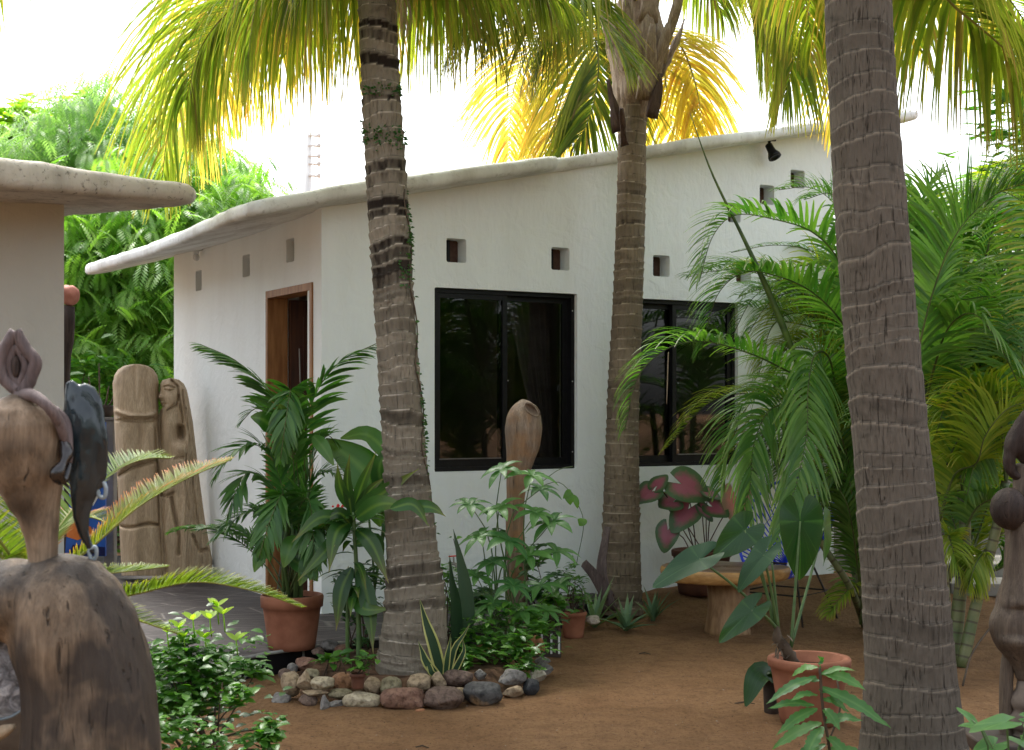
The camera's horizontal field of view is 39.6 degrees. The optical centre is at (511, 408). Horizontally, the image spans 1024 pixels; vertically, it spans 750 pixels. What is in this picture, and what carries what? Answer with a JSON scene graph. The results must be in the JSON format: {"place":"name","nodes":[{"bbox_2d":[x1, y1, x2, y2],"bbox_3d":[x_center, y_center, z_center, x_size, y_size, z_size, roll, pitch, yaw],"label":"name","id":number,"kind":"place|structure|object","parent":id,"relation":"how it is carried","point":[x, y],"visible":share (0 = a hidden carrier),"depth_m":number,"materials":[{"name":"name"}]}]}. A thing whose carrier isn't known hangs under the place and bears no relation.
{"place":"outdoors","nodes":[
{"label":"outdoors","id":0,"kind":"place"},
{"bbox_2d":[85,556,601,697],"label":"terrace","id":1,"kind":"structure","parent":0,"point":[246,610],"depth_m":9.09,"materials":[{"name":"concrete"}]},
{"bbox_2d":[64,285,79,552],"bbox_3d":[-3.484,0.157,11.000,0.276,2.233,0.166,0,0,0],"label":"red post","id":2,"kind":"object","parent":1,"relation":"on","point":[71,295],"visible":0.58,"depth_m":10.96,"materials":[{"name":"brown wood"}]},
{"bbox_2d":[104,417,116,569],"bbox_3d":[-3.306,0.700,11.700,0.120,1.260,0.130,0,0,0],"label":"boundary post","id":3,"kind":"object","parent":1,"relation":"on","point":[111,543],"visible":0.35,"depth_m":11.65,"materials":[{"name":"concrete"}]},
{"bbox_2d":[65,422,105,555],"bbox_3d":[-3.511,0.660,11.563,0.413,1.100,0.034,0,0,0],"label":"painted banner","id":4,"kind":"object","parent":3,"relation":"attached to","point":[73,538],"visible":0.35,"depth_m":11.55,"materials":[{"name":"blue fabric"}]},
{"bbox_2d":[88,365,113,416],"bbox_3d":[-3.394,-0.143,11.750,0.250,0.466,0.238,0,0,0],"label":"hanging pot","id":5,"kind":"object","parent":3,"relation":"on","point":[108,409],"visible":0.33,"depth_m":11.73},
{"bbox_2d":[113,364,211,575],"bbox_3d":[-2.762,0.476,11.140,0.859,1.665,0.480,0,0,0],"label":"carved slab","id":6,"kind":"object","parent":1,"relation":"on","point":[142,422],"depth_m":11.08,"materials":[{"name":"brown wood"}]},
{"bbox_2d":[164,342,383,651],"bbox_3d":[-1.270,0.486,7.907,1.053,1.688,1.612,0,0,-45],"label":"potted palm","id":7,"kind":"object","parent":1,"relation":"on","point":[289,508],"visible":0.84,"depth_m":7.74,"materials":[{"name":"plant"}]},
{"bbox_2d":[277,349,300,590],"bbox_3d":[-1.526,0.461,9.696,0.183,1.740,0.013,0,0,0],"label":"metal rod","id":8,"kind":"object","parent":1,"relation":"on","point":[295,453],"visible":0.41,"depth_m":9.69,"materials":[{"name":"metal"}]},
{"bbox_2d":[165,612,555,682],"bbox_3d":[-1.010,1.387,7.893,0.264,0.147,3.766,0,0,40],"label":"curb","id":9,"kind":"object","parent":1,"relation":"attached to","point":[282,651],"visible":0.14,"depth_m":7.74,"materials":[{"name":"grey concrete"}]},
{"bbox_2d":[440,536,475,647],"bbox_3d":[-0.334,1.036,7.892,0.305,0.657,0.281,0,0,20],"label":"shrub","id":10,"kind":"object","parent":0,"point":[444,575],"visible":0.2,"depth_m":7.88,"materials":[{"name":"green plant"}]},
{"bbox_2d":[0,0,1023,299],"label":"sky","id":11,"kind":"structure","parent":0,"point":[78,35],"materials":[{"name":"white"}]},
{"bbox_2d":[117,552,1016,749],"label":"ground","id":12,"kind":"structure","parent":0,"point":[678,665],"depth_m":7.03,"materials":[{"name":"brown soil"}]},
{"bbox_2d":[0,0,67,46],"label":"coconut palm","id":13,"kind":"object","parent":12,"relation":"on","point":[2,6],"visible":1,"depth_m":6.62,"materials":[{"name":"green plant"}]},
{"bbox_2d":[0,88,129,160],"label":"almond tree","id":14,"kind":"object","parent":12,"relation":"on","point":[11,119],"visible":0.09,"depth_m":18.61,"materials":[{"name":"green plant"}]},
{"bbox_2d":[0,328,161,749],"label":"wooden bust","id":15,"kind":"object","parent":12,"relation":"on","point":[76,670],"visible":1,"depth_m":3.51,"materials":[{"name":"brown wood"}]},
{"bbox_2d":[0,158,195,559],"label":"grey house","id":16,"kind":"structure","parent":12,"relation":"on","point":[39,200],"depth_m":8.48,"materials":[{"name":"paint"}]},
{"bbox_2d":[70,333,173,552],"bbox_3d":[-3.530,0.496,12.970,2.575,2.352,1.593,0,0,0],"label":"hedge bush","id":17,"kind":"object","parent":12,"relation":"on","point":[92,359],"visible":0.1,"depth_m":12.86,"materials":[{"name":"green plant"}]},
{"bbox_2d":[0,62,248,226],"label":"mimosa tree","id":18,"kind":"object","parent":12,"relation":"on","point":[78,144],"visible":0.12,"depth_m":16.60,"materials":[{"name":"green plant"}]},
{"bbox_2d":[0,448,305,749],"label":"cycad","id":19,"kind":"object","parent":12,"relation":"on","point":[14,546],"visible":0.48,"depth_m":5.05,"materials":[{"name":"green plant"}]},
{"bbox_2d":[51,125,298,549],"bbox_3d":[-3.817,-0.833,14.418,3.752,4.623,3.330,0,0,0],"label":"neem tree","id":20,"kind":"object","parent":12,"relation":"on","point":[131,309],"visible":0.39,"depth_m":13.69,"materials":[{"name":"green plant"}]},
{"bbox_2d":[148,598,292,749],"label":"leafy bush","id":21,"kind":"object","parent":12,"relation":"on","point":[185,709],"visible":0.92,"depth_m":5.75,"materials":[{"name":"green plant"}]},
{"bbox_2d":[189,143,288,202],"bbox_3d":[-4.392,-1.086,19.096,3.098,5.128,2.616,0,0,-36],"label":"neem tree","id":22,"kind":"object","parent":12,"relation":"on","point":[249,166],"depth_m":19.10,"materials":[{"name":"green plant"}]},
{"bbox_2d":[271,692,291,702],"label":"stone","id":23,"kind":"object","parent":12,"relation":"on","point":[284,698],"visible":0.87,"depth_m":6.99,"materials":[{"name":"grey stone"}]},
{"bbox_2d":[281,671,299,696],"bbox_3d":[-1.102,1.374,7.082,0.097,0.129,0.115,0,0,0],"label":"stone","id":24,"kind":"object","parent":12,"relation":"on","point":[290,678],"visible":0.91,"depth_m":7.04,"materials":[{"name":"beige stone"}]},
{"bbox_2d":[298,694,317,705],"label":"stone","id":25,"kind":"object","parent":12,"relation":"on","point":[305,699],"visible":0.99,"depth_m":6.92,"materials":[{"name":"grey stone"}]},
{"bbox_2d":[296,670,310,689],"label":"stone","id":26,"kind":"object","parent":25,"relation":"on","point":[303,680],"visible":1,"depth_m":7.00,"materials":[{"name":"beige stone"}]},
{"bbox_2d":[306,668,319,679],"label":"stone","id":27,"kind":"object","parent":26,"relation":"on","point":[313,673],"visible":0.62,"depth_m":7.09,"materials":[{"name":"beige stone"}]},
{"bbox_2d":[303,689,328,695],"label":"stone","id":28,"kind":"object","parent":25,"relation":"on","point":[317,692],"visible":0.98,"depth_m":6.95,"materials":[{"name":"beige stone"}]},
{"bbox_2d":[310,676,334,689],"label":"stone","id":29,"kind":"object","parent":28,"relation":"on","point":[321,682],"visible":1,"depth_m":6.97,"materials":[{"name":"beige stone"}]},
{"bbox_2d":[302,132,320,191],"bbox_3d":[-4.804,-2.577,34.000,0.500,8.055,0.300,0,0,0],"label":"utility pole","id":30,"kind":"object","parent":12,"relation":"on","point":[307,163],"visible":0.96,"depth_m":33.90,"materials":[{"name":"white paint"}]},
{"bbox_2d":[320,70,671,163],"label":"power lines","id":31,"kind":"object","parent":30,"relation":"attached to","point":[413,136],"visible":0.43,"depth_m":31.93,"materials":[{"name":"white paint"}]},
{"bbox_2d":[320,694,329,709],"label":"stone","id":32,"kind":"object","parent":12,"relation":"on","point":[324,703],"visible":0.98,"depth_m":6.87,"materials":[{"name":"grey stone"}]},
{"bbox_2d":[329,700,342,706],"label":"stone","id":33,"kind":"object","parent":12,"relation":"on","point":[334,703],"visible":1,"depth_m":6.90,"materials":[{"name":"grey stone"}]},
{"bbox_2d":[328,688,352,698],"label":"stone","id":34,"kind":"object","parent":12,"relation":"on","point":[338,693],"visible":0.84,"depth_m":6.96,"materials":[{"name":"beige stone"}]},
{"bbox_2d":[342,691,379,706],"bbox_3d":[-0.730,1.421,6.929,0.194,0.082,0.132,0,0,0],"label":"stone","id":35,"kind":"object","parent":12,"relation":"on","point":[359,699],"visible":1,"depth_m":6.88,"materials":[{"name":"beige stone"}]},
{"bbox_2d":[341,649,379,688],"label":"potted seedling","id":36,"kind":"object","parent":35,"relation":"on","point":[357,679],"visible":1,"depth_m":6.91,"materials":[{"name":"plant"}]},
{"bbox_2d":[380,687,424,708],"bbox_3d":[-0.531,1.406,6.903,0.227,0.108,0.153,0,0,0],"label":"stone","id":37,"kind":"object","parent":12,"relation":"on","point":[404,698],"visible":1,"depth_m":6.84,"materials":[{"name":"brown stone"}]},
{"bbox_2d":[297,648,527,702],"bbox_3d":[-0.549,1.412,7.580,1.360,0.146,1.240,0,0,0],"label":"soil bed","id":38,"kind":"object","parent":12,"relation":"on","point":[495,672],"visible":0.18,"depth_m":7.35,"materials":[{"name":"brown soil"}]},
{"bbox_2d":[278,668,289,678],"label":"stone","id":39,"kind":"object","parent":38,"relation":"on","point":[282,671],"visible":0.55,"depth_m":7.33,"materials":[{"name":"brown stone"}]},
{"bbox_2d":[287,663,297,671],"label":"stone","id":40,"kind":"object","parent":38,"relation":"on","point":[292,666],"visible":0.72,"depth_m":7.42,"materials":[{"name":"grey stone"}]},
{"bbox_2d":[295,657,319,670],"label":"stone","id":41,"kind":"object","parent":38,"relation":"on","point":[302,663],"visible":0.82,"depth_m":7.47,"materials":[{"name":"brown stone"}]},
{"bbox_2d":[311,647,324,654],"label":"stone","id":42,"kind":"object","parent":38,"relation":"on","point":[317,650],"visible":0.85,"depth_m":7.73,"materials":[{"name":"brown stone"}]},
{"bbox_2d":[319,639,338,650],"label":"stone","id":43,"kind":"object","parent":38,"relation":"on","point":[328,644],"visible":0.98,"depth_m":7.82,"materials":[{"name":"grey stone"}]},
{"bbox_2d":[308,648,353,674],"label":"seedling","id":44,"kind":"object","parent":38,"relation":"on","point":[329,657],"visible":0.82,"depth_m":7.28,"materials":[{"name":"green plant"}]},
{"bbox_2d":[332,672,351,688],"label":"stone","id":45,"kind":"object","parent":38,"relation":"on","point":[342,679],"visible":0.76,"depth_m":7.00,"materials":[{"name":"brown stone"}]},
{"bbox_2d":[334,644,350,654],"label":"stone","id":46,"kind":"object","parent":38,"relation":"on","point":[342,647],"visible":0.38,"depth_m":7.77,"materials":[{"name":"brown stone"}]},
{"bbox_2d":[85,0,600,675],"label":"coconut palm","id":47,"kind":"object","parent":38,"relation":"on","point":[215,50],"visible":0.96,"depth_m":7.67,"materials":[{"name":"green plant"}]},
{"bbox_2d":[359,82,439,533],"bbox_3d":[-0.577,-0.521,7.337,0.426,2.355,0.122,0,0,-7],"label":"creeper","id":48,"kind":"object","parent":47,"relation":"attached to","point":[398,90],"visible":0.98,"depth_m":7.34,"materials":[{"name":"green plant"}]},
{"bbox_2d":[326,426,386,648],"bbox_3d":[-0.832,0.723,7.971,0.446,1.255,0.154,0,0,-11],"label":"banana leaf plant","id":49,"kind":"object","parent":38,"relation":"on","point":[361,456],"visible":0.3,"depth_m":7.95,"materials":[{"name":"green plant"}]},
{"bbox_2d":[327,559,385,649],"bbox_3d":[-0.853,1.094,7.910,0.386,0.501,0.358,0,0,34],"label":"shrub","id":50,"kind":"object","parent":38,"relation":"on","point":[365,641],"visible":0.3,"depth_m":7.87,"materials":[{"name":"green plant"}]},
{"bbox_2d":[291,453,445,663],"bbox_3d":[-0.787,0.787,7.273,0.574,1.129,0.889,0,0,-28],"label":"dracaena","id":51,"kind":"object","parent":38,"relation":"on","point":[362,501],"visible":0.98,"depth_m":7.42,"materials":[{"name":"green plant"}]},
{"bbox_2d":[364,676,380,693],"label":"stone","id":52,"kind":"object","parent":38,"relation":"on","point":[371,684],"visible":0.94,"depth_m":7.01,"materials":[{"name":"beige stone"}]},
{"bbox_2d":[379,676,401,691],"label":"stone","id":53,"kind":"object","parent":38,"relation":"on","point":[390,682],"visible":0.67,"depth_m":7.01,"materials":[{"name":"beige stone"}]},
{"bbox_2d":[407,673,430,691],"bbox_3d":[-0.463,1.365,7.060,0.120,0.099,0.131,0,0,0],"label":"stone","id":54,"kind":"object","parent":38,"relation":"on","point":[422,681],"visible":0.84,"depth_m":7.02,"materials":[{"name":"beige stone"}]},
{"bbox_2d":[431,671,446,685],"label":"stone","id":55,"kind":"object","parent":38,"relation":"on","point":[437,679],"visible":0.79,"depth_m":7.08,"materials":[{"name":"beige stone"}]},
{"bbox_2d":[418,600,469,676],"bbox_3d":[-0.339,1.164,7.130,0.262,0.427,0.040,0,0,0],"label":"variegated snake plant","id":56,"kind":"object","parent":38,"relation":"on","point":[440,664],"visible":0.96,"depth_m":7.12,"materials":[{"name":"green plant"}]},
{"bbox_2d":[443,669,473,686],"bbox_3d":[-0.271,1.350,7.133,0.156,0.085,0.128,0,0,0],"label":"stone","id":57,"kind":"object","parent":38,"relation":"on","point":[455,677],"visible":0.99,"depth_m":7.09,"materials":[{"name":"brown stone"}]},
{"bbox_2d":[449,529,473,659],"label":"snake plant","id":58,"kind":"object","parent":38,"relation":"on","point":[461,603],"visible":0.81,"depth_m":7.64,"materials":[{"name":"green plant"}]},
{"bbox_2d":[474,669,486,679],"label":"stone","id":59,"kind":"object","parent":38,"relation":"on","point":[479,674],"visible":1,"depth_m":7.22,"materials":[{"name":"grey stone"}]},
{"bbox_2d":[455,602,571,677],"bbox_3d":[0.008,1.217,7.522,0.631,0.373,0.688,0,0,0],"label":"leafy shrub","id":60,"kind":"object","parent":38,"relation":"on","point":[515,651],"visible":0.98,"depth_m":7.52,"materials":[{"name":"green plant"}]},
{"bbox_2d":[423,686,464,709],"bbox_3d":[-0.332,1.414,6.920,0.201,0.116,0.164,0,0,0],"label":"stone","id":61,"kind":"object","parent":12,"relation":"on","point":[442,697],"visible":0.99,"depth_m":6.87,"materials":[{"name":"brown stone"}]},
{"bbox_2d":[463,681,502,705],"bbox_3d":[-0.147,1.404,6.999,0.205,0.127,0.188,0,0,0],"label":"stone","id":62,"kind":"object","parent":12,"relation":"on","point":[480,693],"visible":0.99,"depth_m":6.94,"materials":[{"name":"grey stone"}]},
{"bbox_2d":[85,110,917,613],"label":"white house","id":63,"kind":"structure","parent":12,"relation":"on","point":[513,270],"depth_m":10.19,"materials":[{"name":"paint"}]},
{"bbox_2d":[193,249,202,260],"bbox_3d":[-2.515,-1.228,11.320,0.110,0.107,0.110,0,0,0],"label":"ceiling bulb","id":64,"kind":"object","parent":63,"relation":"attached to","point":[196,255],"visible":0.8,"depth_m":11.30,"materials":[{"name":"white paint"}]},
{"bbox_2d":[289,300,306,590],"bbox_3d":[-1.255,0.275,10.268,0.740,2.089,0.050,0,0,-30],"label":"door","id":65,"kind":"structure","parent":63,"relation":"in","point":[297,308],"depth_m":10.10,"materials":[{"name":"brown wood"}]},
{"bbox_2d":[448,555,456,567],"bbox_3d":[-0.396,1.043,9.620,0.116,0.103,0.055,0,0,43],"label":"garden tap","id":66,"kind":"object","parent":63,"relation":"attached to","point":[454,563],"visible":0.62,"depth_m":9.61,"materials":[{"name":"metal"}]},
{"bbox_2d":[435,288,573,471],"bbox_3d":[-0.067,-0.196,9.967,1.144,1.250,0.096,0,0,-30],"label":"window","id":67,"kind":"structure","parent":63,"relation":"in","point":[495,350],"depth_m":9.92,"materials":[{"name":"black glass"}]},
{"bbox_2d":[543,466,586,562],"bbox_3d":[0.291,0.631,8.426,0.303,0.586,0.151,0,0,0],"label":"tendril","id":68,"kind":"object","parent":63,"relation":"attached to","point":[569,497],"visible":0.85,"depth_m":8.36,"materials":[{"name":"green plant"}]},
{"bbox_2d":[639,299,734,466],"bbox_3d":[1.210,-0.191,10.709,1.128,1.240,0.096,0,0,-30],"label":"window","id":69,"kind":"structure","parent":63,"relation":"in","point":[685,377],"depth_m":10.72,"materials":[{"name":"black glass"}]},
{"bbox_2d":[765,140,780,161],"bbox_3d":[2.003,-1.989,10.935,0.135,0.168,0.117,0,0,0],"label":"spotlight","id":70,"kind":"object","parent":63,"relation":"attached to","point":[774,154],"visible":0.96,"depth_m":10.93,"materials":[{"name":"black metal"}]},
{"bbox_2d":[502,685,523,697],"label":"stone","id":71,"kind":"object","parent":12,"relation":"on","point":[514,691],"visible":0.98,"depth_m":7.11,"materials":[{"name":"beige stone"}]},
{"bbox_2d":[498,669,526,684],"bbox_3d":[0.000,1.357,7.200,0.104,0.080,0.154,0,0,45],"label":"stone","id":72,"kind":"object","parent":71,"relation":"on","point":[512,677],"visible":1,"depth_m":7.17,"materials":[{"name":"grey stone"}]},
{"bbox_2d":[449,461,580,658],"bbox_3d":[0.015,0.850,7.897,0.745,1.113,0.623,0,0,0],"label":"schefflera","id":73,"kind":"object","parent":12,"relation":"on","point":[514,586],"visible":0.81,"depth_m":7.84,"materials":[{"name":"green plant"}]},
{"bbox_2d":[472,510,571,626],"bbox_3d":[-0.032,1.014,8.494,0.774,0.802,0.573,0,0,0],"label":"tall shrub","id":74,"kind":"object","parent":12,"relation":"on","point":[478,595],"visible":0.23,"depth_m":8.41,"materials":[{"name":"green plant"}]},
{"bbox_2d":[505,399,541,651],"bbox_3d":[0.069,0.702,8.449,0.223,1.516,0.225,0,0,0],"label":"club sculpture","id":75,"kind":"object","parent":12,"relation":"on","point":[523,429],"visible":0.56,"depth_m":8.39,"materials":[{"name":"brown wood"}]},
{"bbox_2d":[522,678,539,695],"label":"stone","id":76,"kind":"object","parent":12,"relation":"on","point":[531,686],"visible":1,"depth_m":7.17,"materials":[{"name":"grey stone"}]},
{"bbox_2d":[524,635,544,654],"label":"stone","id":77,"kind":"object","parent":12,"relation":"on","point":[535,641],"visible":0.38,"depth_m":7.96,"materials":[{"name":"stone"}]},
{"bbox_2d":[530,670,546,681],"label":"stone","id":78,"kind":"object","parent":12,"relation":"on","point":[540,675],"visible":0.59,"depth_m":7.42,"materials":[{"name":"beige stone"}]},
{"bbox_2d":[530,662,553,674],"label":"stone","id":79,"kind":"object","parent":12,"relation":"on","point":[549,668],"visible":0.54,"depth_m":7.63,"materials":[{"name":"grey stone"}]},
{"bbox_2d":[534,656,550,663],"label":"stone","id":80,"kind":"object","parent":12,"relation":"on","point":[538,659],"visible":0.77,"depth_m":7.83,"materials":[{"name":"grey stone"}]},
{"bbox_2d":[529,628,560,657],"bbox_3d":[0.193,1.375,8.345,0.187,0.150,0.181,0,0,0],"label":"square planter","id":81,"kind":"object","parent":12,"relation":"on","point":[550,653],"visible":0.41,"depth_m":8.27,"materials":[{"name":"white paint"}]},
{"bbox_2d":[509,591,578,636],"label":"shrub","id":82,"kind":"object","parent":81,"relation":"on","point":[556,599],"visible":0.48,"depth_m":8.27,"materials":[{"name":"green plant"}]},
{"bbox_2d":[556,562,598,638],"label":"potted shrub","id":83,"kind":"object","parent":12,"relation":"on","point":[574,627],"visible":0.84,"depth_m":8.96,"materials":[{"name":"green plant"}]},
{"bbox_2d":[585,615,599,624],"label":"stone","id":84,"kind":"object","parent":12,"relation":"on","point":[592,619],"visible":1,"depth_m":9.02,"materials":[{"name":"white stone"}]},
{"bbox_2d":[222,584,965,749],"bbox_3d":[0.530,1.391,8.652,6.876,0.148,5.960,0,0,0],"label":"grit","id":85,"kind":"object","parent":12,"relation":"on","point":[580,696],"visible":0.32,"depth_m":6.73,"materials":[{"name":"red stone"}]},
{"bbox_2d":[566,575,623,627],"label":"agave","id":86,"kind":"object","parent":12,"relation":"on","point":[597,607],"visible":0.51,"depth_m":9.34,"materials":[{"name":"green plant"}]},
{"bbox_2d":[581,526,617,612],"bbox_3d":[0.570,1.092,9.579,0.268,0.588,0.120,0,0,-20],"label":"fallen sheath","id":87,"kind":"object","parent":12,"relation":"on","point":[598,575],"visible":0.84,"depth_m":9.58,"materials":[{"name":"brown plant"}]},
{"bbox_2d":[599,594,652,630],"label":"agave","id":88,"kind":"object","parent":12,"relation":"on","point":[626,618],"visible":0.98,"depth_m":9.22,"materials":[{"name":"green plant"}]},
{"bbox_2d":[428,0,829,615],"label":"coconut palm","id":89,"kind":"object","parent":12,"relation":"on","point":[634,59],"visible":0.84,"depth_m":9.78,"materials":[{"name":"brown plant"}]},
{"bbox_2d":[636,588,675,620],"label":"agave","id":90,"kind":"object","parent":12,"relation":"on","point":[653,609],"visible":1,"depth_m":9.59,"materials":[{"name":"green plant"}]},
{"bbox_2d":[639,466,751,596],"bbox_3d":[1.228,0.870,10.145,0.803,0.933,0.589,0,0,-12],"label":"potted caladium","id":91,"kind":"object","parent":12,"relation":"on","point":[675,499],"visible":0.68,"depth_m":9.95,"materials":[{"name":"plant"}]},
{"bbox_2d":[660,561,790,635],"bbox_3d":[1.386,1.246,9.193,0.843,0.458,0.661,0,0,0],"label":"log table","id":92,"kind":"object","parent":12,"relation":"on","point":[725,598],"visible":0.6,"depth_m":9.07,"materials":[{"name":"orange wood"}]},
{"bbox_2d":[613,113,862,627],"bbox_3d":[1.898,-0.169,9.310,3.285,3.278,2.116,0,0,-39],"label":"areca palm","id":93,"kind":"object","parent":12,"relation":"on","point":[814,416],"visible":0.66,"depth_m":8.60,"materials":[{"name":"plant"}]},
{"bbox_2d":[652,494,851,728],"bbox_3d":[1.181,0.925,6.489,1.068,1.050,0.435,0,0,-27],"label":"potted anthurium","id":94,"kind":"object","parent":12,"relation":"on","point":[803,532],"visible":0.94,"depth_m":6.53,"materials":[{"name":"plant"}]},
{"bbox_2d":[743,661,778,713],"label":"potted plant","id":95,"kind":"object","parent":12,"relation":"on","point":[758,677],"visible":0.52,"depth_m":6.70,"materials":[{"name":"green plant"}]},
{"bbox_2d":[739,476,837,627],"bbox_3d":[1.870,0.964,9.750,0.693,0.989,0.537,0,0,39],"label":"cord chair","id":96,"kind":"object","parent":12,"relation":"on","point":[783,560],"visible":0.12,"depth_m":9.83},
{"bbox_2d":[766,656,890,749],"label":"crinkly plant","id":97,"kind":"object","parent":12,"relation":"on","point":[838,697],"visible":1,"depth_m":5.47,"materials":[{"name":"green plant"}]},
{"bbox_2d":[699,242,1019,583],"bbox_3d":[3.076,0.080,11.260,3.482,2.779,3.748,0,0,32],"label":"areca palm","id":98,"kind":"object","parent":12,"relation":"on","point":[810,326],"visible":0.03,"depth_m":10.98,"materials":[{"name":"plant"}]},
{"bbox_2d":[736,0,1023,749],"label":"coconut palm","id":99,"kind":"object","parent":12,"relation":"on","point":[911,695],"visible":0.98,"depth_m":5.68,"materials":[{"name":"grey plant"}]},
{"bbox_2d":[775,44,1023,685],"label":"areca palm","id":100,"kind":"object","parent":12,"relation":"on","point":[972,351],"visible":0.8,"depth_m":7.86,"materials":[{"name":"plant"}]},
{"bbox_2d":[834,475,1012,570],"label":"garden wall","id":101,"kind":"structure","parent":12,"relation":"on","point":[998,551],"depth_m":12.94,"materials":[{"name":"paint"}]},
{"bbox_2d":[907,73,1023,318],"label":"garden tree","id":102,"kind":"object","parent":12,"relation":"on","point":[1005,135],"visible":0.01,"depth_m":15.57,"materials":[{"name":"green plant"}]},
{"bbox_2d":[916,154,1023,419],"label":"areca palm","id":103,"kind":"object","parent":12,"relation":"on","point":[975,177],"visible":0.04,"depth_m":9.22,"materials":[{"name":"plant"}]},
{"bbox_2d":[947,555,1002,596],"bbox_3d":[4.087,1.330,11.386,1.500,0.200,1.162,0,0,0],"label":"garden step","id":104,"kind":"object","parent":12,"relation":"on","point":[993,591],"visible":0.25,"depth_m":10.90,"materials":[{"name":"concrete"}]},
{"bbox_2d":[956,707,1023,749],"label":"ground vine","id":105,"kind":"object","parent":12,"relation":"on","point":[997,722],"visible":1,"depth_m":5.00,"materials":[{"name":"green plant"}]},
{"bbox_2d":[965,410,1023,749],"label":"torso sculpture","id":106,"kind":"object","parent":12,"relation":"on","point":[1006,624],"visible":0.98,"depth_m":6.05,"materials":[{"name":"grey wood"}]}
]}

